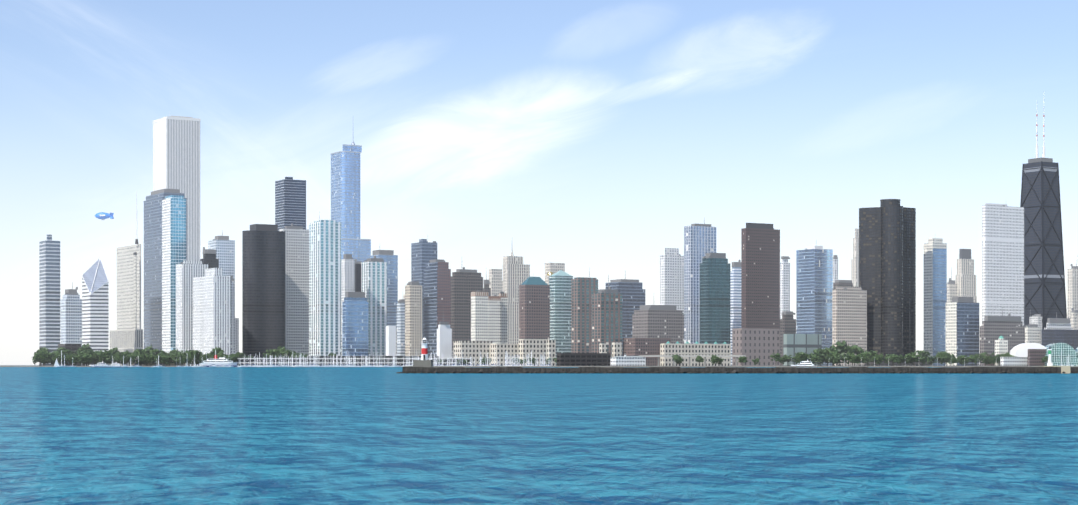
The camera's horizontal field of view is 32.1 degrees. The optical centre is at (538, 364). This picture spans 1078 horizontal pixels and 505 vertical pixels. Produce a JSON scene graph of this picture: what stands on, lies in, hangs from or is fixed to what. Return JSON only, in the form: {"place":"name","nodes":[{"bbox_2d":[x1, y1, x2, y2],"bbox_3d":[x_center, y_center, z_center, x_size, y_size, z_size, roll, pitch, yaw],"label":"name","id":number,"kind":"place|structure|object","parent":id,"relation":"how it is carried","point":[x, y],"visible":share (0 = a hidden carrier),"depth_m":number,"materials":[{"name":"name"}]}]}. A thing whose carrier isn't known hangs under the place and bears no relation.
{"place":"outdoors","nodes":[
{"label":"outdoors","id":0,"kind":"place"},
{"bbox_2d":[58,344,80,365],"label":"block","id":1,"kind":"structure","parent":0,"point":[73,347],"depth_m":2704.28,"materials":[{"name":"grey"}]},
{"bbox_2d":[82,258,108,365],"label":"skyscraper","id":2,"kind":"structure","parent":0,"point":[95,308],"depth_m":2929.88,"materials":[{"name":"grey"}]},
{"bbox_2d":[95,212,113,219],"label":"blimp","id":3,"kind":"object","parent":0,"point":[102,215],"visible":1,"depth_m":5224.54,"materials":[{"name":"blue"}]},
{"bbox_2d":[110,203,142,365],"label":"skyscraper","id":4,"kind":"structure","parent":0,"point":[127,334],"depth_m":3085.65,"materials":[{"name":"stone"}]},
{"bbox_2d":[144,189,186,349],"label":"skyscraper","id":5,"kind":"structure","parent":0,"point":[153,269],"depth_m":3185.21,"materials":[{"name":"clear glass"}]},
{"bbox_2d":[162,195,185,352],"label":"tower on the park","id":6,"kind":"structure","parent":0,"point":[173,230],"depth_m":2922.67,"materials":[{"name":"teal glass"}]},
{"bbox_2d":[242,224,285,357],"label":"skyscraper","id":7,"kind":"structure","parent":0,"point":[263,288],"depth_m":2819.39,"materials":[{"name":"grey"}]},
{"bbox_2d":[275,177,305,230],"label":"skyscraper","id":8,"kind":"structure","parent":0,"point":[290,200],"depth_m":3303.36,"materials":[{"name":"grey"}]},
{"bbox_2d":[341,254,354,355],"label":"white tower","id":9,"kind":"structure","parent":0,"point":[347,272],"depth_m":3024.26,"materials":[{"name":"grey"}]},
{"bbox_2d":[331,141,370,261],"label":"skyscraper","id":10,"kind":"structure","parent":0,"point":[345,187],"depth_m":3502.43,"materials":[{"name":"blue glass"}]},
{"bbox_2d":[342,292,367,355],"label":"blue tower","id":11,"kind":"structure","parent":0,"point":[354,323],"depth_m":2806.26,"materials":[{"name":"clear glass"}]},
{"bbox_2d":[397,299,404,355],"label":"high-rise building","id":12,"kind":"structure","parent":0,"point":[401,327],"depth_m":3019.69,"materials":[{"name":"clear glass"}]},
{"bbox_2d":[483,278,490,295],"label":"skyscraper","id":13,"kind":"structure","parent":0,"point":[486,288],"depth_m":3137.13,"materials":[{"name":"grey"}]},
{"bbox_2d":[0,365,979,365],"bbox_3d":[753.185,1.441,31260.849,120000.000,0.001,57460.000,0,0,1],"label":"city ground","id":14,"kind":"structure","parent":0,"point":[38,365],"depth_m":3810.06,"materials":[{"name":"grey concrete"}]},
{"bbox_2d":[35,352,45,365],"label":"tree","id":15,"kind":"object","parent":14,"relation":"on","point":[40,357],"visible":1,"depth_m":2572.85,"materials":[{"name":"green plant"}]},
{"bbox_2d":[39,235,59,365],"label":"skyscraper","id":16,"kind":"structure","parent":14,"relation":"on","point":[49,293],"depth_m":2926.47,"materials":[{"name":"grey glass"}]},
{"bbox_2d":[60,282,81,345],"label":"skyscraper","id":17,"kind":"structure","parent":14,"relation":"on","point":[71,317],"depth_m":3037.39,"materials":[{"name":"grey"}]},
{"bbox_2d":[76,343,91,365],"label":"tree","id":18,"kind":"object","parent":14,"relation":"on","point":[86,347],"visible":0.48,"depth_m":2647.26,"materials":[{"name":"green plant"}]},
{"bbox_2d":[97,350,110,360],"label":"tree","id":19,"kind":"object","parent":14,"relation":"on","point":[104,353],"visible":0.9,"depth_m":2569.02,"materials":[{"name":"green plant"}]},
{"bbox_2d":[144,349,164,354],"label":"tree","id":20,"kind":"object","parent":14,"relation":"on","point":[153,351],"visible":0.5,"depth_m":2628.97,"materials":[{"name":"green plant"}]},
{"bbox_2d":[131,361,185,365],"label":"park wall","id":21,"kind":"structure","parent":14,"relation":"on","point":[163,364],"depth_m":2613.39,"materials":[{"name":"beige stone"}]},
{"bbox_2d":[153,116,200,260],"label":"skyscraper","id":22,"kind":"structure","parent":14,"relation":"on","point":[176,152],"depth_m":3743.05,"materials":[{"name":"stone"}]},
{"bbox_2d":[176,260,207,365],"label":"residential tower","id":23,"kind":"structure","parent":14,"relation":"on","point":[187,272],"depth_m":2810.18,"materials":[{"name":"grey"}]},
{"bbox_2d":[200,247,218,268],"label":"dark tower","id":24,"kind":"structure","parent":14,"relation":"on","point":[210,259],"depth_m":3152.09,"materials":[{"name":"grey"}]},
{"bbox_2d":[193,268,230,365],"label":"residential tower","id":25,"kind":"structure","parent":14,"relation":"on","point":[212,308],"depth_m":2704.13,"materials":[{"name":"grey"}]},
{"bbox_2d":[208,232,234,278],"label":"skyscraper","id":26,"kind":"structure","parent":14,"relation":"on","point":[223,246],"depth_m":3305.26,"materials":[{"name":"blue"}]},
{"bbox_2d":[227,275,234,353],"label":"white tower","id":27,"kind":"structure","parent":14,"relation":"on","point":[232,316],"depth_m":3028.60,"materials":[{"name":"grey"}]},
{"bbox_2d":[235,318,238,353],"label":"building","id":28,"kind":"structure","parent":14,"relation":"on","point":[236,335],"depth_m":3308.81,"materials":[{"name":"grey concrete"}]},
{"bbox_2d":[279,223,308,355],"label":"tower","id":29,"kind":"structure","parent":14,"relation":"on","point":[297,288],"depth_m":2922.82,"materials":[{"name":"grey concrete"}]},
{"bbox_2d":[309,217,340,355],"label":"skyscraper","id":30,"kind":"structure","parent":14,"relation":"on","point":[324,287],"depth_m":2809.25,"materials":[{"name":"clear glass"}]},
{"bbox_2d":[236,356,471,365],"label":"sailboats","id":31,"kind":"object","parent":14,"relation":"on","point":[321,362],"depth_m":2588.91,"materials":[{"name":"grey"}]},
{"bbox_2d":[355,259,360,291],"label":"dark tower","id":32,"kind":"structure","parent":14,"relation":"on","point":[357,276],"depth_m":3140.47,"materials":[{"name":"grey glass"}]},
{"bbox_2d":[361,256,386,355],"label":"skyscraper","id":33,"kind":"structure","parent":14,"relation":"on","point":[374,279],"depth_m":2915.38,"materials":[{"name":"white glass"}]},
{"bbox_2d":[368,250,397,328],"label":"blue tower","id":34,"kind":"structure","parent":14,"relation":"on","point":[389,257],"depth_m":3149.67,"materials":[{"name":"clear glass"}]},
{"bbox_2d":[386,326,395,355],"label":"blank white block","id":35,"kind":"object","parent":14,"relation":"on","point":[390,340],"visible":0.64,"depth_m":2688.87,"materials":[{"name":"grey"}]},
{"bbox_2d":[405,281,421,355],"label":"beige tower","id":36,"kind":"structure","parent":14,"relation":"on","point":[413,314],"depth_m":2911.20,"materials":[{"name":"grey"}]},
{"bbox_2d":[411,239,436,338],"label":"skyscraper","id":37,"kind":"structure","parent":14,"relation":"on","point":[423,252],"depth_m":3022.56,"materials":[{"name":"blue glass"}]},
{"bbox_2d":[424,259,450,355],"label":"skyscraper","id":38,"kind":"structure","parent":14,"relation":"on","point":[437,291],"depth_m":2915.14,"materials":[{"name":"glass"}]},
{"bbox_2d":[437,318,451,357],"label":"blank white block","id":39,"kind":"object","parent":14,"relation":"on","point":[444,339],"visible":0.94,"depth_m":2688.88,"materials":[{"name":"grey"}]},
{"bbox_2d":[451,267,482,357],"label":"skyscraper","id":40,"kind":"structure","parent":14,"relation":"on","point":[465,283],"depth_m":3022.42,"materials":[{"name":"grey"}]},
{"bbox_2d":[454,341,491,365],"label":"low stone buildings","id":41,"kind":"structure","parent":14,"relation":"on","point":[464,349],"depth_m":2654.95,"materials":[{"name":"grey"}]},
{"bbox_2d":[471,290,487,340],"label":"building","id":42,"kind":"structure","parent":14,"relation":"on","point":[479,315],"depth_m":2798.42,"materials":[{"name":"grey"}]},
{"bbox_2d":[488,295,500,343],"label":"building","id":43,"kind":"structure","parent":14,"relation":"on","point":[494,319],"depth_m":2809.59,"materials":[{"name":"grey"}]},
{"bbox_2d":[489,269,502,295],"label":"skyscraper","id":44,"kind":"structure","parent":14,"relation":"on","point":[496,281],"depth_m":3289.24,"materials":[{"name":"stone"}]},
{"bbox_2d":[499,292,507,343],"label":"skyscraper","id":45,"kind":"structure","parent":14,"relation":"on","point":[504,296],"depth_m":2824.83,"materials":[{"name":"grey"}]},
{"bbox_2d":[491,344,518,365],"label":"building","id":46,"kind":"structure","parent":14,"relation":"on","point":[498,352],"depth_m":2659.72,"materials":[{"name":"grey"}]},
{"bbox_2d":[519,339,549,365],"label":"low stone buildings","id":47,"kind":"structure","parent":14,"relation":"on","point":[537,347],"depth_m":2670.36,"materials":[{"name":"grey"}]},
{"bbox_2d":[547,340,555,365],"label":"stone building","id":48,"kind":"structure","parent":14,"relation":"on","point":[551,349],"depth_m":2628.06,"materials":[{"name":"grey"}]},
{"bbox_2d":[545,263,564,276],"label":"building","id":49,"kind":"structure","parent":14,"relation":"on","point":[556,267],"depth_m":3290.96,"materials":[{"name":"stone"}]},
{"bbox_2d":[549,270,572,365],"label":"teal glass tower","id":50,"kind":"structure","parent":14,"relation":"on","point":[560,305],"depth_m":2907.11,"materials":[{"name":"grey"}]},
{"bbox_2d":[557,353,609,365],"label":"building","id":51,"kind":"structure","parent":14,"relation":"on","point":[583,359],"depth_m":2578.45,"materials":[{"name":"grey"}]},
{"bbox_2d":[571,272,597,352],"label":"skyscraper","id":52,"kind":"structure","parent":14,"relation":"on","point":[583,289],"depth_m":2796.86,"materials":[{"name":"grey"}]},
{"bbox_2d":[592,275,621,365],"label":"skyscraper","id":53,"kind":"structure","parent":14,"relation":"on","point":[607,316],"depth_m":2687.89,"materials":[{"name":"grey"}]},
{"bbox_2d":[612,342,621,356],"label":"building","id":54,"kind":"structure","parent":14,"relation":"on","point":[616,348],"depth_m":2620.87,"materials":[{"name":"grey"}]},
{"bbox_2d":[606,277,644,355],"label":"skyscraper","id":55,"kind":"structure","parent":14,"relation":"on","point":[632,291],"depth_m":3020.46,"materials":[{"name":"grey"}]},
{"bbox_2d":[610,354,645,365],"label":"white harbor station","id":56,"kind":"object","parent":14,"relation":"on","point":[624,360],"visible":0.96,"depth_m":2539.37,"materials":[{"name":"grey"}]},
{"bbox_2d":[623,338,670,365],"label":"building","id":57,"kind":"structure","parent":14,"relation":"on","point":[639,346],"depth_m":2690.91,"materials":[{"name":"grey"}]},
{"bbox_2d":[632,305,683,343],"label":"building","id":58,"kind":"structure","parent":14,"relation":"on","point":[657,321],"depth_m":2916.45,"materials":[{"name":"stone"}]},
{"bbox_2d":[660,248,683,313],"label":"skyscraper","id":59,"kind":"structure","parent":14,"relation":"on","point":[671,276],"depth_m":3134.78,"materials":[{"name":"grey"}]},
{"bbox_2d":[639,355,745,365],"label":"lake shore drive viaduct","id":60,"kind":"object","parent":14,"relation":"on","point":[705,356],"visible":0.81,"depth_m":2635.97,"materials":[{"name":"grey concrete"}]},
{"bbox_2d":[660,341,730,365],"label":"building","id":61,"kind":"structure","parent":14,"relation":"on","point":[688,348],"depth_m":2712.30,"materials":[{"name":"stone"}]},
{"bbox_2d":[684,224,715,343],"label":"skyscraper","id":62,"kind":"structure","parent":14,"relation":"on","point":[699,241],"depth_m":3012.08,"materials":[{"name":"blue glass"}]},
{"bbox_2d":[700,253,729,343],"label":"dark teal tower","id":63,"kind":"structure","parent":14,"relation":"on","point":[714,297],"depth_m":2795.11,"materials":[{"name":"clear glass"}]},
{"bbox_2d":[730,259,740,365],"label":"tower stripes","id":64,"kind":"object","parent":14,"relation":"on","point":[735,297],"visible":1,"depth_m":3127.82,"materials":[{"name":"grey"}]},
{"bbox_2d":[732,328,779,365],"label":"building","id":65,"kind":"structure","parent":14,"relation":"on","point":[762,345],"depth_m":2799.24,"materials":[{"name":"grey"}]},
{"bbox_2d":[780,256,789,318],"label":"skyscraper","id":66,"kind":"structure","parent":14,"relation":"on","point":[784,285],"depth_m":3274.49,"materials":[{"name":"grey"}]},
{"bbox_2d":[780,311,795,365],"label":"building","id":67,"kind":"structure","parent":14,"relation":"on","point":[787,323],"depth_m":3007.62,"materials":[{"name":"grey"}]},
{"bbox_2d":[795,352,808,361],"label":"tree","id":68,"kind":"object","parent":14,"relation":"on","point":[802,355],"visible":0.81,"depth_m":2580.17,"materials":[{"name":"green plant"}]},
{"bbox_2d":[783,334,821,365],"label":"building","id":69,"kind":"structure","parent":14,"relation":"on","point":[793,344],"depth_m":2683.72,"materials":[{"name":"teal glass"}]},
{"bbox_2d":[796,246,832,365],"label":"skyscraper","id":70,"kind":"structure","parent":14,"relation":"on","point":[814,276],"depth_m":2903.10,"materials":[{"name":"blue glass"}]},
{"bbox_2d":[811,348,827,365],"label":"tree","id":71,"kind":"object","parent":14,"relation":"on","point":[818,352],"visible":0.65,"depth_m":2636.65,"materials":[{"name":"green plant"}]},
{"bbox_2d":[833,255,837,282],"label":"skyscraper","id":72,"kind":"structure","parent":14,"relation":"on","point":[835,267],"depth_m":3270.05,"materials":[{"name":"grey"}]},
{"bbox_2d":[830,340,847,365],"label":"tree","id":73,"kind":"object","parent":14,"relation":"on","point":[841,348],"visible":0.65,"depth_m":2651.99,"materials":[{"name":"green plant"}]},
{"bbox_2d":[832,286,866,365],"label":"beige tower","id":74,"kind":"structure","parent":14,"relation":"on","point":[849,315],"depth_m":2793.74,"materials":[{"name":"grey"}]},
{"bbox_2d":[833,280,852,288],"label":"building","id":75,"kind":"structure","parent":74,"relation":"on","point":[843,283],"depth_m":3129.05,"materials":[{"name":"grey"}]},
{"bbox_2d":[851,228,858,286],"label":"skyscraper","id":76,"kind":"structure","parent":14,"relation":"on","point":[855,270],"depth_m":3469.86,"materials":[{"name":"stone"}]},
{"bbox_2d":[846,345,863,365],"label":"tree","id":77,"kind":"object","parent":14,"relation":"on","point":[853,349],"visible":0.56,"depth_m":2646.39,"materials":[{"name":"green plant"}]},
{"bbox_2d":[853,353,866,364],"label":"tree","id":78,"kind":"object","parent":14,"relation":"on","point":[859,357],"visible":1,"depth_m":2568.23,"materials":[{"name":"green plant"}]},
{"bbox_2d":[908,352,919,365],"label":"tree","id":79,"kind":"object","parent":14,"relation":"on","point":[913,356],"visible":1,"depth_m":2577.06,"materials":[{"name":"green plant"}]},
{"bbox_2d":[923,238,946,365],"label":"skyscraper","id":80,"kind":"structure","parent":14,"relation":"on","point":[935,275],"depth_m":2894.19,"materials":[{"name":"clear glass"}]},
{"bbox_2d":[947,267,956,302],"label":"skyscraper","id":81,"kind":"structure","parent":14,"relation":"on","point":[951,288],"depth_m":3267.98,"materials":[{"name":"stone"}]},
{"bbox_2d":[946,297,978,365],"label":"skyscraper","id":82,"kind":"structure","parent":14,"relation":"on","point":[962,326],"depth_m":2786.69,"materials":[{"name":"grey"}]},
{"bbox_2d":[995,336,1007,365],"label":"building","id":83,"kind":"structure","parent":14,"relation":"on","point":[1001,345],"depth_m":2609.30,"materials":[{"name":"grey"}]},
{"bbox_2d":[980,307,1024,365],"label":"building","id":84,"kind":"structure","parent":14,"relation":"on","point":[1010,328],"depth_m":2792.76,"materials":[{"name":"stone"}]},
{"bbox_2d":[982,203,1023,325],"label":"skyscraper","id":85,"kind":"structure","parent":14,"relation":"on","point":[1003,255],"depth_m":3282.66,"materials":[{"name":"white stone"}]},
{"bbox_2d":[1025,324,1040,343],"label":"cream block","id":86,"kind":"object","parent":14,"relation":"on","point":[1032,333],"visible":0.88,"depth_m":2888.77,"materials":[{"name":"grey"}]},
{"bbox_2d":[1029,314,1042,344],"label":"building","id":87,"kind":"structure","parent":14,"relation":"on","point":[1035,318],"depth_m":3463.62,"materials":[{"name":"grey concrete"}]},
{"bbox_2d":[1020,114,1066,328],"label":"skyscraper","id":88,"kind":"structure","parent":14,"relation":"on","point":[1044,282],"depth_m":3487.38,"materials":[{"name":"metal"}]},
{"bbox_2d":[1042,329,1077,349],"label":"building","id":89,"kind":"structure","parent":14,"relation":"on","point":[1066,336],"depth_m":2897.71,"materials":[{"name":"grey glass"}]},
{"bbox_2d":[1044,312,1072,329],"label":"white block","id":90,"kind":"structure","parent":89,"relation":"on","point":[1058,323],"depth_m":3006.06,"materials":[{"name":"grey"}]},
{"bbox_2d":[1045,343,1077,365],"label":"navy pier crystal gardens","id":91,"kind":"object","parent":14,"relation":"on","point":[1067,351],"visible":0.73,"depth_m":2568.34,"materials":[{"name":"teal glass"}]},
{"bbox_2d":[1067,263,1077,317],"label":"skyscraper","id":92,"kind":"structure","parent":14,"relation":"on","point":[1072,287],"depth_m":3263.29,"materials":[{"name":"stone"}]},
{"bbox_2d":[1070,308,1077,329],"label":"beige block","id":93,"kind":"object","parent":14,"relation":"on","point":[1074,320],"visible":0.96,"depth_m":3113.99,"materials":[{"name":"stone"}]},
{"bbox_2d":[503,252,529,343],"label":"skyscraper","id":94,"kind":"structure","parent":0,"point":[516,272],"depth_m":3141.05,"materials":[{"name":"stone"}]},
{"bbox_2d":[519,277,549,338],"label":"skyscraper","id":95,"kind":"structure","parent":0,"point":[534,307],"depth_m":2801.97,"materials":[{"name":"grey"}]},
{"bbox_2d":[0,367,1077,504],"bbox_3d":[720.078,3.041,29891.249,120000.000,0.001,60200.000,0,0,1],"label":"lake water","id":96,"kind":"structure","parent":0,"point":[230,436],"depth_m":78.28,"materials":[{"name":"blue liquid"}]},
{"bbox_2d":[0,366,175,366],"bbox_3d":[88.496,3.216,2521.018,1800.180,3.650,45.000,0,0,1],"label":"breakwater","id":97,"kind":"object","parent":96,"relation":"in","point":[76,366],"visible":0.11,"depth_m":2516.69,"materials":[{"name":"concrete"}]},
{"bbox_2d":[200,355,236,366],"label":"yacht","id":98,"kind":"object","parent":96,"relation":"on","point":[208,362],"visible":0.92,"depth_m":2481.54,"materials":[{"name":"white plastic"}]},
{"bbox_2d":[397,366,1077,372],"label":"breakwater","id":99,"kind":"object","parent":96,"relation":"in","point":[745,369],"visible":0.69,"depth_m":658.51,"materials":[{"name":"stone"}]},
{"bbox_2d":[413,337,432,366],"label":"lighthouse","id":100,"kind":"object","parent":99,"relation":"on","point":[424,361],"visible":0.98,"depth_m":663.34,"materials":[{"name":"concrete"}]},
{"bbox_2d":[791,359,816,367],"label":"yacht","id":101,"kind":"object","parent":96,"relation":"on","point":[805,363],"visible":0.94,"depth_m":1891.15,"materials":[{"name":"white plastic"}]},
{"bbox_2d":[0,0,1077,364],"label":"sky","id":102,"kind":"structure","parent":0,"point":[586,136],"materials":[{"name":"blue"}]},
{"bbox_2d":[741,223,779,328],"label":"brown tower","id":103,"kind":"structure","parent":0,"point":[760,275],"depth_m":2907.23,"materials":[{"name":"grey"}]},
{"bbox_2d":[859,199,930,365],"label":"skyscraper","id":104,"kind":"structure","parent":0,"point":[887,254],"depth_m":2822.10,"materials":[{"name":"black glass"}]},
{"bbox_2d":[955,249,976,302],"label":"skyscraper","id":105,"kind":"structure","parent":0,"point":[965,279],"depth_m":3272.21,"materials":[{"name":"stone"}]},
{"bbox_2d":[1000,357,1027,365],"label":"building","id":106,"kind":"structure","parent":0,"point":[1014,361],"depth_m":2555.52,"materials":[{"name":"grey"}]},
{"bbox_2d":[1009,343,1045,356],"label":"dome","id":107,"kind":"structure","parent":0,"point":[1020,350],"depth_m":2584.51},
{"bbox_2d":[1028,349,1046,365],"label":"building","id":108,"kind":"structure","parent":0,"point":[1036,356],"depth_m":2561.09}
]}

